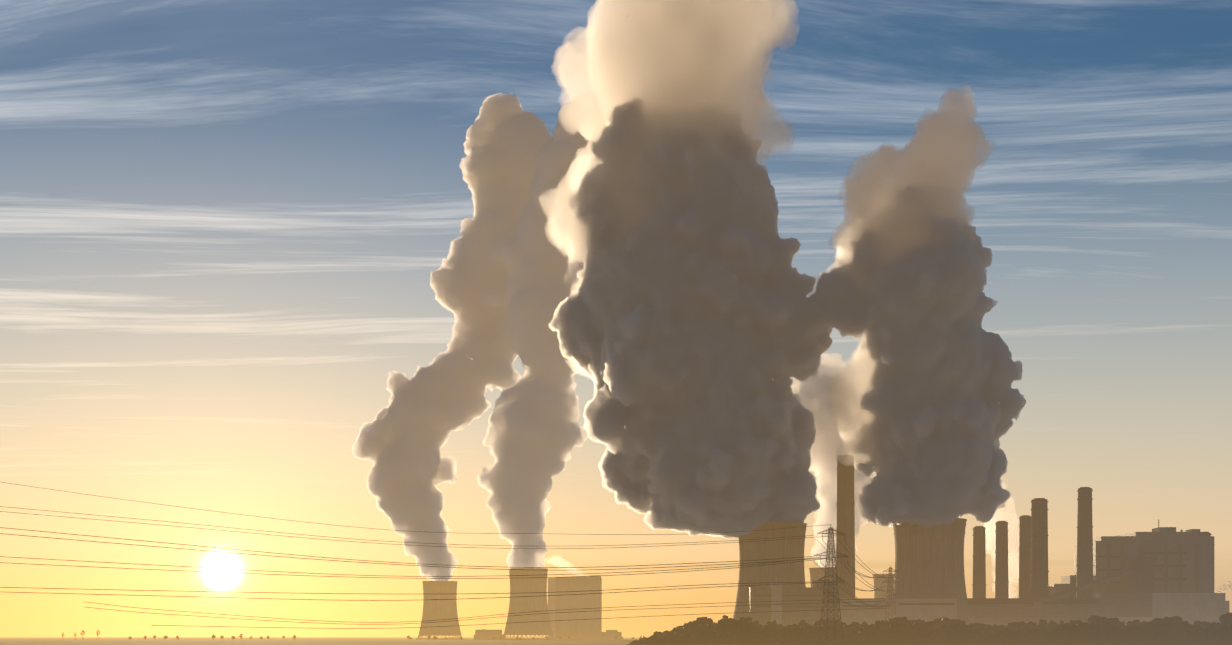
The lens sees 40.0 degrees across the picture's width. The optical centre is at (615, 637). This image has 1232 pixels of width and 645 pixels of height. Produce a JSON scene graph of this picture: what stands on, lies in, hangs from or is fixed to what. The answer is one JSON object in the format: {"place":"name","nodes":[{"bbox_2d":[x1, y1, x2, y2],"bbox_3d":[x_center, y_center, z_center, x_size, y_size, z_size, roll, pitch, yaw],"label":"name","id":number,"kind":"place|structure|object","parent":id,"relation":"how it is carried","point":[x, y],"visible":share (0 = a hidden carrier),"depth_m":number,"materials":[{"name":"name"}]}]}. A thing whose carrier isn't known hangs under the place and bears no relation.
{"place":"outdoors","nodes":[
{"label":"outdoors","id":0,"kind":"place"},
{"bbox_2d":[0,637,647,644],"bbox_3d":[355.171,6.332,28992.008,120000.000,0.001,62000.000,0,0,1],"label":"terrain","id":1,"kind":"structure","parent":0,"point":[215,641],"depth_m":2535.52,"materials":[{"name":"brown soil"}]},
{"bbox_2d":[416,581,463,638],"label":"cooling tower","id":2,"kind":"structure","parent":1,"relation":"on","point":[437,611],"depth_m":4956.37,"materials":[{"name":"grey concrete"}]},
{"bbox_2d":[501,568,555,639],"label":"cooling tower","id":3,"kind":"structure","parent":1,"relation":"on","point":[520,586],"depth_m":4452.07,"materials":[{"name":"grey concrete"}]},
{"bbox_2d":[62,612,1231,644],"bbox_3d":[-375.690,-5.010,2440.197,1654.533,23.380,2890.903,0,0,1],"label":"trees","id":4,"kind":"object","parent":1,"relation":"on","point":[1095,630],"visible":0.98,"depth_m":1012.50,"materials":[{"name":"green plant"}]},
{"bbox_2d":[733,522,806,619],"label":"cooling tower","id":5,"kind":"structure","parent":1,"relation":"on","point":[774,548],"depth_m":1762.20,"materials":[{"name":"concrete"}]},
{"bbox_2d":[809,567,835,586],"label":"building","id":6,"kind":"structure","parent":1,"relation":"on","point":[817,573],"depth_m":2913.51,"materials":[{"name":"concrete"}]},
{"bbox_2d":[814,528,847,644],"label":"pylon","id":7,"kind":"object","parent":1,"relation":"on","point":[832,564],"visible":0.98,"depth_m":891.92,"materials":[{"name":"metal"}]},
{"bbox_2d":[0,482,900,628],"bbox_3d":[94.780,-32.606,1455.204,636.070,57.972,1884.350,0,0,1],"label":"power line wires","id":8,"kind":"object","parent":7,"relation":"hanging from","point":[816,558],"visible":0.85,"depth_m":753.66,"materials":[{"name":"metal"}]},
{"bbox_2d":[835,455,855,597],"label":"tall chimney","id":9,"kind":"object","parent":1,"relation":"on","point":[845,502],"visible":0.67,"depth_m":1832.52,"materials":[{"name":"concrete"}]},
{"bbox_2d":[872,574,893,597],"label":"building","id":10,"kind":"structure","parent":1,"relation":"on","point":[878,582],"depth_m":3203.85,"materials":[{"name":"concrete"}]},
{"bbox_2d":[883,565,898,620],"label":"pylon","id":11,"kind":"object","parent":1,"relation":"on","point":[889,588],"visible":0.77,"depth_m":1680.13,"materials":[{"name":"metal"}]},
{"bbox_2d":[892,518,971,624],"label":"cooling tower","id":12,"kind":"structure","parent":1,"relation":"on","point":[928,560],"depth_m":1719.50,"materials":[{"name":"concrete"}]},
{"bbox_2d":[972,526,985,597],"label":"chimney","id":13,"kind":"object","parent":1,"relation":"on","point":[979,571],"visible":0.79,"depth_m":1932.79,"materials":[{"name":"concrete"}]},
{"bbox_2d":[748,519,1228,626],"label":"old plant buildings","id":14,"kind":"structure","parent":1,"relation":"on","point":[1158,572],"depth_m":1795.62,"materials":[{"name":"concrete"}]},
{"bbox_2d":[1197,532,1211,535],"bbox_3d":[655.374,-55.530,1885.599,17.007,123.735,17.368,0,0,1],"label":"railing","id":15,"kind":"object","parent":14,"relation":"on","point":[1204,534],"visible":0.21,"depth_m":1880.11,"materials":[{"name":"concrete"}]},
{"bbox_2d":[994,521,1008,597],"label":"chimney","id":16,"kind":"object","parent":1,"relation":"on","point":[1001,582],"visible":0.73,"depth_m":1912.54,"materials":[{"name":"concrete"}]},
{"bbox_2d":[1018,515,1030,597],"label":"chimney","id":17,"kind":"object","parent":1,"relation":"on","point":[1024,548],"visible":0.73,"depth_m":1891.94,"materials":[{"name":"concrete"}]},
{"bbox_2d":[1030,498,1048,601],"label":"chimney","id":18,"kind":"object","parent":1,"relation":"on","point":[1039,571],"visible":0.75,"depth_m":1780.97,"materials":[{"name":"concrete"}]},
{"bbox_2d":[1076,487,1093,597],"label":"chimney","id":19,"kind":"object","parent":1,"relation":"on","point":[1084,565],"visible":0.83,"depth_m":1820.75,"materials":[{"name":"concrete"}]},
{"bbox_2d":[474,575,621,639],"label":"new plant buildings","id":20,"kind":"structure","parent":0,"point":[574,628],"depth_m":4696.00,"materials":[{"name":"grey concrete"}]},
{"bbox_2d":[0,0,1231,636],"label":"sky","id":21,"kind":"structure","parent":0,"point":[565,271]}
]}

